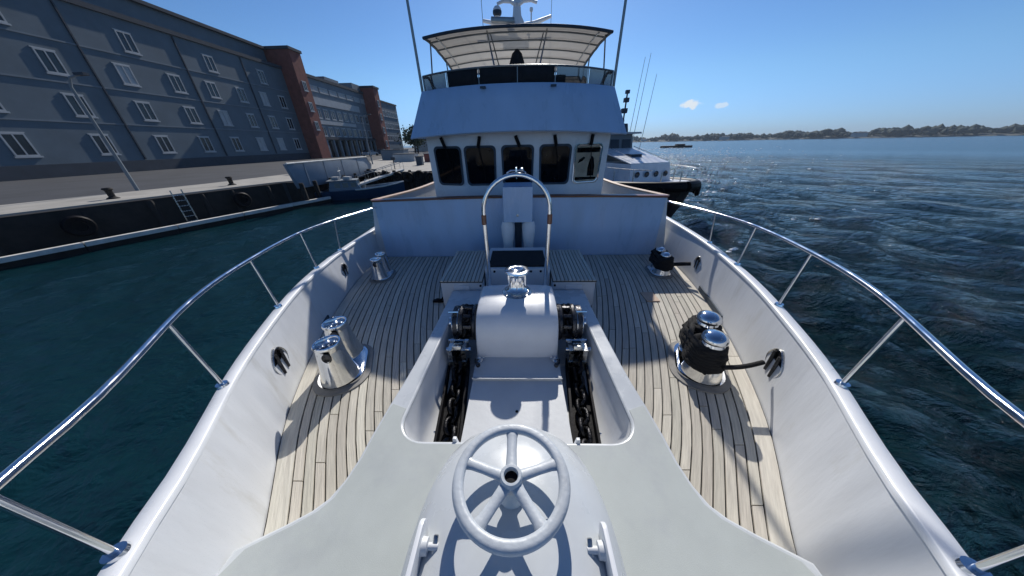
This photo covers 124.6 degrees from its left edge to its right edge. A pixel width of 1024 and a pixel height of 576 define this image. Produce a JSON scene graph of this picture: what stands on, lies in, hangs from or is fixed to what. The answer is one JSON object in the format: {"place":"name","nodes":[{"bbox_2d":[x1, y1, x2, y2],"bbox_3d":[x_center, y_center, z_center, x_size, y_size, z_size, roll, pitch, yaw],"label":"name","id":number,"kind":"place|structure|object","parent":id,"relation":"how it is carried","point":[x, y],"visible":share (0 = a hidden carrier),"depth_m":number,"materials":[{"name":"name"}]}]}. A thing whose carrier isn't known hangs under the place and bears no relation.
{"place":"outdoors","nodes":[
{"label":"outdoors","id":0,"kind":"place"},
{"bbox_2d":[0,0,403,181],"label":"waterfront building","id":1,"kind":"structure","parent":0,"point":[159,88],"depth_m":35.32,"materials":[{"name":"grey brick"}]},
{"bbox_2d":[0,12,11,25],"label":"window","id":2,"kind":"structure","parent":1,"relation":"in","point":[2,20],"depth_m":24.87,"materials":[{"name":"white glass"}]},
{"bbox_2d":[0,131,43,157],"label":"window","id":3,"kind":"structure","parent":1,"relation":"in","point":[17,143],"depth_m":25.68,"materials":[{"name":"white glass"}]},
{"bbox_2d":[28,45,70,76],"bbox_3d":[-47.033,-23.063,27.430,0.150,2.215,1.740,0,28,2],"label":"window","id":4,"kind":"structure","parent":1,"relation":"in","point":[48,58],"depth_m":27.41,"materials":[{"name":"white glass"}]},
{"bbox_2d":[59,92,98,118],"bbox_3d":[-46.961,-19.782,29.193,0.150,2.215,1.740,0,28,2],"label":"window","id":5,"kind":"structure","parent":1,"relation":"in","point":[70,98],"depth_m":29.07,"materials":[{"name":"white glass"}]},
{"bbox_2d":[87,133,121,155],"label":"window","id":6,"kind":"structure","parent":1,"relation":"in","point":[97,139],"depth_m":30.80,"materials":[{"name":"white glass"}]},
{"bbox_2d":[111,62,141,87],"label":"window","id":7,"kind":"structure","parent":1,"relation":"in","point":[124,71],"depth_m":32.71,"materials":[{"name":"glass"}]},
{"bbox_2d":[112,28,142,55],"bbox_3d":[-46.918,-29.952,32.807,0.150,2.215,1.740,0,28,2],"label":"window","id":8,"kind":"structure","parent":1,"relation":"in","point":[128,44],"depth_m":32.77,"materials":[{"name":"white glass"}]},
{"bbox_2d":[132,100,160,121],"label":"window","id":9,"kind":"structure","parent":1,"relation":"in","point":[145,108],"depth_m":34.46,"materials":[{"name":"white glass"}]},
{"bbox_2d":[152,135,176,153],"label":"window","id":10,"kind":"structure","parent":1,"relation":"in","point":[163,141],"depth_m":36.21,"materials":[{"name":"white glass"}]},
{"bbox_2d":[165,73,188,94],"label":"window","id":11,"kind":"structure","parent":1,"relation":"in","point":[175,80],"depth_m":37.55,"materials":[{"name":"white glass"}]},
{"bbox_2d":[182,106,203,124],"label":"window","id":12,"kind":"structure","parent":1,"relation":"in","point":[191,112],"depth_m":39.30,"materials":[{"name":"white glass"}]},
{"bbox_2d":[197,136,216,152],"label":"window","id":13,"kind":"structure","parent":1,"relation":"in","point":[205,141],"depth_m":41.05,"materials":[{"name":"grey glass"}]},
{"bbox_2d":[200,53,219,73],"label":"window","id":14,"kind":"structure","parent":1,"relation":"in","point":[209,61],"depth_m":41.61,"materials":[{"name":"white glass"}]},
{"bbox_2d":[203,80,222,99],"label":"window","id":15,"kind":"structure","parent":1,"relation":"in","point":[211,86],"depth_m":41.90,"materials":[{"name":"white glass"}]},
{"bbox_2d":[217,110,233,126],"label":"window","id":16,"kind":"structure","parent":1,"relation":"in","point":[225,118],"depth_m":43.71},
{"bbox_2d":[230,137,244,151],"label":"window","id":17,"kind":"structure","parent":1,"relation":"in","point":[238,147],"depth_m":45.50,"materials":[{"name":"grey glass"}]},
{"bbox_2d":[234,86,249,103],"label":"window","id":18,"kind":"structure","parent":1,"relation":"in","point":[240,91],"depth_m":46.37,"materials":[{"name":"grey glass"}]},
{"bbox_2d":[245,113,259,127],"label":"window","id":19,"kind":"structure","parent":1,"relation":"in","point":[251,118],"depth_m":48.15,"materials":[{"name":"grey glass"}]},
{"bbox_2d":[255,137,268,150],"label":"window","id":20,"kind":"structure","parent":1,"relation":"in","point":[260,140],"depth_m":49.82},
{"bbox_2d":[256,69,267,84],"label":"window","id":21,"kind":"structure","parent":1,"relation":"in","point":[260,73],"depth_m":49.90,"materials":[{"name":"grey glass"}]},
{"bbox_2d":[258,91,270,106],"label":"window","id":22,"kind":"structure","parent":1,"relation":"in","point":[263,95],"depth_m":50.46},
{"bbox_2d":[267,115,279,128],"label":"window","id":23,"kind":"structure","parent":1,"relation":"in","point":[272,119],"depth_m":52.27,"materials":[{"name":"grey glass"}]},
{"bbox_2d":[276,138,286,149],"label":"window","id":24,"kind":"structure","parent":1,"relation":"in","point":[280,141],"depth_m":54.01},
{"bbox_2d":[277,95,288,108],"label":"window","id":25,"kind":"structure","parent":1,"relation":"in","point":[281,98],"depth_m":54.30,"materials":[{"name":"grey glass"}]},
{"bbox_2d":[285,117,295,129],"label":"window","id":26,"kind":"structure","parent":1,"relation":"in","point":[289,120],"depth_m":56.16,"materials":[{"name":"grey glass"}]},
{"bbox_2d":[292,138,302,149],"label":"window","id":27,"kind":"structure","parent":1,"relation":"in","point":[298,147],"depth_m":57.90,"materials":[{"name":"grey glass"}]},
{"bbox_2d":[0,148,428,216],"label":"quay ground","id":28,"kind":"structure","parent":0,"point":[23,191],"depth_m":22.86,"materials":[{"name":"concrete"}]},
{"bbox_2d":[0,156,370,254],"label":"pier fascia","id":29,"kind":"structure","parent":28,"relation":"on","point":[21,233],"depth_m":14.22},
{"bbox_2d":[59,215,97,236],"bbox_3d":[-19.428,-2.778,12.071,0.260,0.926,0.940,9,30,18],"label":"tyre fender","id":30,"kind":"object","parent":29,"relation":"hanging from","point":[68,221],"visible":1,"depth_m":11.99,"materials":[{"name":"black rubber"}]},
{"bbox_2d":[169,189,198,221],"bbox_3d":[-18.326,-4.533,15.074,0.060,1.820,0.494,9,30,18],"label":"quay ladder","id":31,"kind":"object","parent":29,"relation":"attached to","point":[184,205],"visible":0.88,"depth_m":15.03,"materials":[{"name":"metal"}]},
{"bbox_2d":[233,192,251,206],"bbox_3d":[-17.313,-5.669,17.276,0.260,0.926,0.940,9,30,18],"label":"tyre fender","id":32,"kind":"object","parent":29,"relation":"hanging from","point":[238,195],"visible":1,"depth_m":17.17,"materials":[{"name":"black rubber"}]},
{"bbox_2d":[362,150,378,155],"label":"parked car","id":33,"kind":"object","parent":28,"relation":"on","point":[366,152],"visible":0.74,"depth_m":67.53,"materials":[{"name":"grey metal"}]},
{"bbox_2d":[355,162,403,184],"bbox_3d":[-11.841,-10.353,24.212,4.133,1.672,0.839,-25,36,-37],"label":"gangway","id":34,"kind":"object","parent":28,"relation":"on","point":[375,178],"visible":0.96,"depth_m":24.02,"materials":[{"name":"metal"}]},
{"bbox_2d":[371,170,432,190],"bbox_3d":[-9.926,-9.721,25.439,6.250,2.703,0.432,0,28,2],"label":"quay bulkhead","id":35,"kind":"object","parent":28,"relation":"attached to","point":[414,183],"visible":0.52,"depth_m":25.17,"materials":[{"name":"concrete"}]},
{"bbox_2d":[381,171,391,181],"bbox_3d":[-11.555,-10.290,24.772,0.940,0.926,0.260,0,28,2],"label":"tyre fender","id":36,"kind":"object","parent":35,"relation":"hanging from","point":[386,179],"visible":0.89,"depth_m":24.74,"materials":[{"name":"black rubber"}]},
{"bbox_2d":[392,172,402,180],"bbox_3d":[-10.534,-10.231,24.777,0.940,0.926,0.260,0,28,2],"label":"tyre fender","id":37,"kind":"object","parent":35,"relation":"hanging from","point":[395,174],"visible":0.91,"depth_m":24.67,"materials":[{"name":"black rubber"}]},
{"bbox_2d":[404,172,413,182],"bbox_3d":[-9.513,-10.206,24.765,0.940,0.926,0.260,0,28,2],"label":"tyre fender","id":38,"kind":"object","parent":35,"relation":"hanging from","point":[411,176],"visible":1,"depth_m":24.68,"materials":[{"name":"black rubber"}]},
{"bbox_2d":[414,170,424,180],"bbox_3d":[-8.496,-10.314,24.680,0.940,0.926,0.260,0,28,2],"label":"tyre fender","id":39,"kind":"object","parent":35,"relation":"hanging from","point":[417,177],"visible":1,"depth_m":24.59,"materials":[{"name":"black rubber"}]},
{"bbox_2d":[426,172,433,182],"bbox_3d":[-7.473,-10.157,24.738,0.940,0.926,0.260,0,28,2],"label":"tyre fender","id":40,"kind":"object","parent":35,"relation":"hanging from","point":[427,177],"visible":0.67,"depth_m":24.64,"materials":[{"name":"black rubber"}]},
{"bbox_2d":[394,124,425,152],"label":"tree","id":41,"kind":"object","parent":28,"relation":"on","point":[408,139],"visible":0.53,"depth_m":67.78,"materials":[{"name":"green plant"}]},
{"bbox_2d":[0,157,431,215],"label":"quay apron","id":42,"kind":"object","parent":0,"point":[38,206],"visible":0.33,"depth_m":15.71,"materials":[{"name":"concrete"}]},
{"bbox_2d":[68,72,139,190],"bbox_3d":[-22.666,-8.590,15.276,1.340,5.780,0.240,0,28,2],"label":"lamp post","id":43,"kind":"object","parent":42,"relation":"on","point":[116,157],"visible":1,"depth_m":15.07,"materials":[{"name":"metal"}]},
{"bbox_2d":[101,187,119,198],"bbox_3d":[-20.666,-4.878,13.813,0.480,0.550,0.468,0,28,2],"label":"quay bollard","id":44,"kind":"object","parent":42,"relation":"on","point":[108,191],"visible":1,"depth_m":13.76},
{"bbox_2d":[225,176,236,184],"bbox_3d":[-19.052,-7.255,18.171,0.480,0.550,0.468,0,28,2],"label":"quay bollard","id":45,"kind":"object","parent":42,"relation":"on","point":[229,180],"visible":0.99,"depth_m":18.11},
{"bbox_2d":[362,114,372,163],"bbox_3d":[-18.543,-19.506,35.420,1.340,5.780,0.240,0,28,2],"label":"lamp post","id":46,"kind":"object","parent":42,"relation":"on","point":[366,138],"visible":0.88,"depth_m":35.41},
{"bbox_2d":[380,149,408,159],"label":"container","id":47,"kind":"object","parent":42,"relation":"on","point":[386,154],"visible":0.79,"depth_m":46.80,"materials":[{"name":"metal"}]},
{"bbox_2d":[392,153,418,161],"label":"container","id":48,"kind":"object","parent":42,"relation":"on","point":[404,157],"visible":0.89,"depth_m":40.83,"materials":[{"name":"metal"}]},
{"bbox_2d":[415,156,423,164],"bbox_3d":[-11.272,-15.551,32.816,0.800,1.000,0.800,0,28,2],"label":"bin","id":49,"kind":"object","parent":42,"relation":"on","point":[419,160],"visible":0.93,"depth_m":32.54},
{"bbox_2d":[411,125,427,150],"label":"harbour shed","id":50,"kind":"structure","parent":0,"point":[423,148],"depth_m":117.83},
{"bbox_2d":[0,135,1023,575],"bbox_3d":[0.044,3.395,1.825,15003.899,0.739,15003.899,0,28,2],"label":"sea","id":51,"kind":"structure","parent":0,"point":[928,233],"depth_m":7.07,"materials":[{"name":"teal liquid"}]},
{"bbox_2d":[0,196,330,269],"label":"pontoon","id":52,"kind":"object","parent":51,"relation":"on","point":[43,254],"visible":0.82,"depth_m":13.14,"materials":[{"name":"concrete"}]},
{"bbox_2d":[0,171,369,256],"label":"tyre fenders","id":53,"kind":"object","parent":51,"relation":"in","point":[157,214],"visible":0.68,"depth_m":16.02,"materials":[{"name":"rubber"}]},
{"bbox_2d":[314,167,404,200],"bbox_3d":[-12.825,-8.849,22.902,6.853,2.800,2.308,-11,30,-18],"label":"workboat","id":54,"kind":"object","parent":51,"relation":"on","point":[350,189],"visible":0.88,"depth_m":22.32,"materials":[{"name":"blue paint"}]},
{"bbox_2d":[604,55,701,217],"bbox_3d":[6.712,-9.318,16.853,4.984,9.001,12.236,-8,29,-13],"label":"pilot boat","id":55,"kind":"object","parent":51,"relation":"on","point":[627,164],"visible":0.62,"depth_m":14.86,"materials":[{"name":"white metal"}]},
{"bbox_2d":[660,144,692,147],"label":"barge","id":56,"kind":"object","parent":51,"relation":"on","point":[679,145],"visible":0.9,"depth_m":155.44},
{"bbox_2d":[640,146,855,251],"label":"whitecaps","id":57,"kind":"object","parent":51,"relation":"on","point":[702,179],"visible":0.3,"depth_m":32.43,"materials":[{"name":"liquid"}]},
{"bbox_2d":[263,254,796,554],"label":"deck","id":58,"kind":"structure","parent":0,"point":[722,447],"depth_m":2.25,"materials":[{"name":"brown wood"}]},
{"bbox_2d":[311,316,373,396],"bbox_3d":[-1.633,0.587,2.527,0.488,0.436,0.700,-11,30,-17],"label":"twin bollard","id":59,"kind":"object","parent":58,"relation":"on","point":[344,356],"visible":1,"depth_m":2.39,"materials":[{"name":"silver metal"}]},
{"bbox_2d":[369,252,395,282],"bbox_3d":[-2.145,-0.355,4.385,0.368,0.357,0.528,-4,28,-5],"label":"twin bollard","id":60,"kind":"object","parent":58,"relation":"on","point":[383,271],"visible":1,"depth_m":4.27,"materials":[{"name":"silver metal"}]},
{"bbox_2d":[439,251,489,305],"bbox_3d":[-0.635,-0.175,3.994,0.554,0.392,1.111,0,28,2],"label":"deck locker","id":61,"kind":"object","parent":58,"relation":"on","point":[465,271],"visible":0.75,"depth_m":3.62,"materials":[{"name":"white paint"}]},
{"bbox_2d":[485,247,549,285],"bbox_3d":[0.085,-0.188,3.986,0.890,0.555,1.000,0,28,2],"label":"step","id":62,"kind":"object","parent":58,"relation":"on","point":[532,259],"visible":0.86,"depth_m":3.70,"materials":[{"name":"white paint"}]},
{"bbox_2d":[501,182,534,247],"bbox_3d":[0.110,-1.096,4.676,0.580,1.320,0.582,0,28,2],"label":"console","id":63,"kind":"object","parent":58,"relation":"on","point":[517,203],"visible":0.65,"depth_m":4.34,"materials":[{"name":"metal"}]},
{"bbox_2d":[216,290,821,575],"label":"bow platform","id":64,"kind":"structure","parent":58,"relation":"on","point":[666,518],"depth_m":1.48,"materials":[{"name":"white paint"}]},
{"bbox_2d":[433,358,469,441],"bbox_3d":[-0.493,0.989,2.288,0.247,0.109,1.034,-3,28,-3],"label":"chain trough","id":65,"kind":"object","parent":64,"relation":"on","point":[438,432],"visible":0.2,"depth_m":2.26,"materials":[{"name":"black metal"}]},
{"bbox_2d":[442,303,471,441],"bbox_3d":[-0.494,0.681,2.428,0.178,0.542,1.474,0,28,2],"label":"anchor chain","id":66,"kind":"object","parent":65,"relation":"in","point":[450,422],"visible":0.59,"depth_m":2.31,"materials":[{"name":"metal"}]},
{"bbox_2d":[401,428,626,575],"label":"hatch dome","id":67,"kind":"structure","parent":64,"relation":"on","point":[561,552],"depth_m":0.93,"materials":[{"name":"plastic"}]},
{"bbox_2d":[405,518,438,575],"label":"hinge bracket","id":68,"kind":"object","parent":67,"relation":"attached to","point":[423,545],"visible":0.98,"depth_m":0.86,"materials":[{"name":"metal"}]},
{"bbox_2d":[452,424,570,556],"bbox_3d":[-0.002,0.707,0.954,0.402,0.161,0.402,0,28,2],"label":"hand wheel","id":69,"kind":"object","parent":67,"relation":"on","point":[510,492],"visible":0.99,"depth_m":0.89,"materials":[{"name":"paint"}]},
{"bbox_2d":[587,522,617,575],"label":"hinge bracket","id":70,"kind":"object","parent":67,"relation":"attached to","point":[602,549],"visible":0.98,"depth_m":0.84,"materials":[{"name":"metal"}]},
{"bbox_2d":[481,167,551,285],"bbox_3d":[0.058,-0.548,3.111,0.830,1.562,0.140,0,28,2],"label":"steel hoop","id":71,"kind":"object","parent":64,"relation":"on","point":[494,183],"visible":0.74,"depth_m":2.95,"materials":[{"name":"metal"}]},
{"bbox_2d":[446,265,590,372],"bbox_3d":[0.053,0.271,2.788,1.437,0.881,1.057,0,28,2],"label":"anchor windlass","id":72,"kind":"object","parent":64,"relation":"on","point":[516,316],"visible":0.93,"depth_m":2.59,"materials":[{"name":"metal"}]},
{"bbox_2d":[565,358,601,443],"bbox_3d":[0.578,0.983,2.257,0.247,0.109,1.034,2,28,6],"label":"chain trough","id":73,"kind":"object","parent":64,"relation":"on","point":[592,425],"visible":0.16,"depth_m":2.22,"materials":[{"name":"black metal"}]},
{"bbox_2d":[562,303,592,443],"bbox_3d":[0.587,0.676,2.396,0.186,0.542,1.468,0,28,2],"label":"anchor chain","id":74,"kind":"object","parent":73,"relation":"in","point":[583,419],"visible":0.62,"depth_m":2.27,"materials":[{"name":"metal"}]},
{"bbox_2d":[371,194,668,256],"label":"breakwater wall","id":75,"kind":"structure","parent":58,"relation":"on","point":[606,224],"depth_m":4.90,"materials":[{"name":"white paint"}]},
{"bbox_2d":[549,250,596,305],"bbox_3d":[0.805,-0.184,3.951,0.554,0.392,1.111,0,28,2],"label":"deck locker","id":76,"kind":"object","parent":58,"relation":"on","point":[570,270],"visible":0.79,"depth_m":3.58,"materials":[{"name":"white paint"}]},
{"bbox_2d":[640,292,659,301],"bbox_3d":[1.895,0.121,3.696,0.170,0.013,0.240,0,28,2],"label":"deck plate","id":77,"kind":"object","parent":58,"relation":"on","point":[649,296],"visible":1,"depth_m":3.67,"materials":[{"name":"silver wood"}]},
{"bbox_2d":[645,247,672,278],"bbox_3d":[2.394,-0.434,4.316,0.368,0.386,0.528,3,29,9],"label":"twin bollard","id":78,"kind":"object","parent":58,"relation":"on","point":[651,270],"visible":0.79,"depth_m":4.23,"materials":[{"name":"silver metal"}]},
{"bbox_2d":[649,248,673,271],"bbox_3d":[2.398,-0.464,4.299,0.299,0.229,0.542,3,29,9],"label":"mooring rope","id":79,"kind":"object","parent":78,"relation":"attached to","point":[657,261],"visible":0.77,"depth_m":4.13,"materials":[{"name":"fabric"}]},
{"bbox_2d":[673,262,690,265],"bbox_3d":[2.554,-0.360,4.084,0.277,0.128,0.074,17,33,30],"label":"mooring line","id":80,"kind":"object","parent":78,"relation":"attached to","point":[682,263],"visible":0.77,"depth_m":4.04,"materials":[{"name":"black fabric"}]},
{"bbox_2d":[668,310,730,393],"bbox_3d":[1.766,0.514,2.457,0.488,0.500,0.700,12,31,23],"label":"twin bollard","id":81,"kind":"object","parent":58,"relation":"on","point":[712,337],"visible":0.75,"depth_m":2.35,"materials":[{"name":"silver metal"}]},
{"bbox_2d":[679,315,728,374],"bbox_3d":[1.752,0.502,2.455,0.348,0.267,0.641,12,31,23],"label":"mooring rope","id":82,"kind":"object","parent":81,"relation":"attached to","point":[698,356],"visible":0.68,"depth_m":2.28,"materials":[{"name":"fabric"}]},
{"bbox_2d":[721,360,764,369],"bbox_3d":[1.885,0.629,2.186,0.336,0.068,0.050,-3,28,-3],"label":"mooring line","id":83,"kind":"object","parent":81,"relation":"attached to","point":[743,366],"visible":1,"depth_m":2.17,"materials":[{"name":"black fabric"}]},
{"bbox_2d":[664,216,967,575],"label":"bulwark","id":84,"kind":"object","parent":58,"relation":"attached to","point":[857,504],"visible":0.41,"depth_m":1.45,"materials":[{"name":"paint"}]},
{"bbox_2d":[694,256,700,268],"bbox_3d":[2.753,-0.366,3.992,0.037,0.225,0.208,4,29,10],"label":"fairlead","id":85,"kind":"object","parent":84,"relation":"attached to","point":[698,258],"visible":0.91,"depth_m":3.96,"materials":[{"name":"metal"}]},
{"bbox_2d":[698,286,722,316],"bbox_3d":[2.572,0.175,3.491,0.036,0.063,0.790,6,29,14],"label":"scupper","id":86,"kind":"object","parent":84,"relation":"attached to","point":[708,299],"visible":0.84,"depth_m":3.48,"materials":[{"name":"metal"}]},
{"bbox_2d":[763,348,784,377],"bbox_3d":[2.103,0.609,2.162,0.040,0.281,0.260,11,31,21],"label":"fairlead","id":87,"kind":"object","parent":84,"relation":"attached to","point":[778,356],"visible":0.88,"depth_m":2.13,"materials":[{"name":"metal"}]},
{"bbox_2d":[667,200,1023,575],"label":"guard rail","id":88,"kind":"object","parent":84,"relation":"on","point":[968,566],"visible":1,"depth_m":1.18,"materials":[{"name":"metal"}]},
{"bbox_2d":[143,0,1023,145],"label":"sky","id":89,"kind":"structure","parent":0,"point":[755,67],"materials":[{"name":"blue"}]},
{"bbox_2d":[633,132,1023,141],"bbox_3d":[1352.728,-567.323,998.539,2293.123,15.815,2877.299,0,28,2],"label":"shore","id":90,"kind":"structure","parent":0,"point":[917,135],"depth_m":544.50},
{"bbox_2d":[633,123,1023,140],"bbox_3d":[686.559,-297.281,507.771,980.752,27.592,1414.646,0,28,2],"label":"wooded shoreline","id":91,"kind":"structure","parent":90,"relation":"on","point":[947,130],"depth_m":539.39,"materials":[{"name":"plant"}]},
{"bbox_2d":[850,131,868,136],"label":"shore house","id":92,"kind":"structure","parent":90,"relation":"on","point":[859,134],"depth_m":516.45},
{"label":"aft deck","id":93,"kind":"structure","parent":0,"visible":0},
{"bbox_2d":[97,226,380,575],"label":"bulwark","id":94,"kind":"object","parent":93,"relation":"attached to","point":[204,511],"visible":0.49,"depth_m":1.53,"materials":[{"name":"paint"}]},
{"bbox_2d":[0,206,376,566],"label":"guard rail","id":95,"kind":"object","parent":94,"relation":"on","point":[111,554],"visible":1,"depth_m":0.92,"materials":[{"name":"metal"}]},
{"bbox_2d":[271,346,289,374],"bbox_3d":[-1.973,0.624,2.299,0.040,0.281,0.260,-11,30,-18],"label":"fairlead","id":96,"kind":"object","parent":94,"relation":"attached to","point":[277,354],"visible":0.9,"depth_m":2.27,"materials":[{"name":"metal"}]},
{"bbox_2d":[341,263,348,275],"bbox_3d":[-2.496,-0.263,4.014,0.037,0.225,0.208,-6,29,-8],"label":"fairlead","id":97,"kind":"object","parent":94,"relation":"attached to","point":[344,267],"visible":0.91,"depth_m":3.99,"materials":[{"name":"metal"}]},
{"bbox_2d":[371,182,436,254],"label":"side wall","id":98,"kind":"structure","parent":93,"relation":"on","point":[427,190],"depth_m":6.12,"materials":[{"name":"white paint"}]},
{"bbox_2d":[411,82,626,196],"bbox_3d":[0.210,-4.352,9.125,4.340,2.920,8.800,0,28,2],"label":"deckhouse","id":99,"kind":"object","parent":93,"relation":"on","point":[553,137],"visible":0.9,"depth_m":5.34,"materials":[{"name":"white paint"}]},
{"bbox_2d":[406,0,423,91],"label":"whip antenna","id":100,"kind":"object","parent":99,"relation":"attached to","point":[415,48],"visible":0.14,"depth_m":5.24,"materials":[{"name":"plastic"}]},
{"bbox_2d":[434,146,463,185],"bbox_3d":[-1.347,-2.617,5.796,0.688,0.779,0.103,10,30,19],"label":"window","id":101,"kind":"structure","parent":99,"relation":"in","point":[445,174],"depth_m":5.78,"materials":[{"name":"black glass"}]},
{"bbox_2d":[464,145,496,185],"bbox_3d":[-0.655,-2.565,5.671,0.663,0.779,0.110,0,28,2],"label":"window","id":102,"kind":"structure","parent":99,"relation":"in","point":[474,168],"depth_m":5.65,"materials":[{"name":"black glass"}]},
{"bbox_2d":[509,49,524,64],"bbox_3d":[0.086,-4.834,6.561,0.778,1.500,0.867,-15,31,-24],"label":"helm chair","id":103,"kind":"object","parent":99,"relation":"on","point":[516,57],"visible":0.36,"depth_m":6.14,"materials":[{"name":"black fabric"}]},
{"bbox_2d":[501,144,533,182],"bbox_3d":[0.119,-2.570,5.649,0.678,0.779,0.110,0,28,2],"label":"window","id":104,"kind":"structure","parent":99,"relation":"in","point":[510,154],"depth_m":5.59,"materials":[{"name":"black glass"}]},
{"bbox_2d":[422,23,613,73],"bbox_3d":[0.143,-5.600,7.128,4.118,1.425,4.768,0,28,2],"label":"bimini","id":105,"kind":"object","parent":99,"relation":"attached to","point":[536,43],"visible":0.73,"depth_m":6.63,"materials":[{"name":"fabric"}]},
{"bbox_2d":[483,0,551,24],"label":"radar mast","id":106,"kind":"object","parent":105,"relation":"on","point":[516,18],"visible":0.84,"depth_m":6.92,"materials":[{"name":"white metal"}]},
{"bbox_2d":[493,5,501,16],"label":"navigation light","id":107,"kind":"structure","parent":106,"relation":"attached to","point":[497,11],"depth_m":6.92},
{"bbox_2d":[422,64,613,90],"bbox_3d":[0.156,-5.216,7.458,3.844,0.361,5.920,0,28,2],"label":"windscreen","id":108,"kind":"object","parent":99,"relation":"on","point":[510,73],"visible":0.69,"depth_m":4.94,"materials":[{"name":"glass"}]},
{"bbox_2d":[539,144,571,184],"bbox_3d":[0.894,-2.575,5.626,0.663,0.779,0.110,0,28,2],"label":"window","id":109,"kind":"structure","parent":99,"relation":"in","point":[548,164],"depth_m":5.61,"materials":[{"name":"black glass"}]},
{"bbox_2d":[572,143,602,183],"bbox_3d":[1.591,-2.635,5.710,0.688,0.779,0.103,-10,30,-16],"label":"window","id":110,"kind":"structure","parent":99,"relation":"in","point":[582,173],"depth_m":5.70,"materials":[{"name":"glass"}]},
{"bbox_2d":[612,0,626,85],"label":"whip antenna","id":111,"kind":"object","parent":99,"relation":"attached to","point":[619,41],"visible":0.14,"depth_m":5.16,"materials":[{"name":"plastic"}]},
{"bbox_2d":[601,178,668,248],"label":"side wall","id":112,"kind":"structure","parent":93,"relation":"on","point":[610,187],"depth_m":5.93,"materials":[{"name":"white paint"}]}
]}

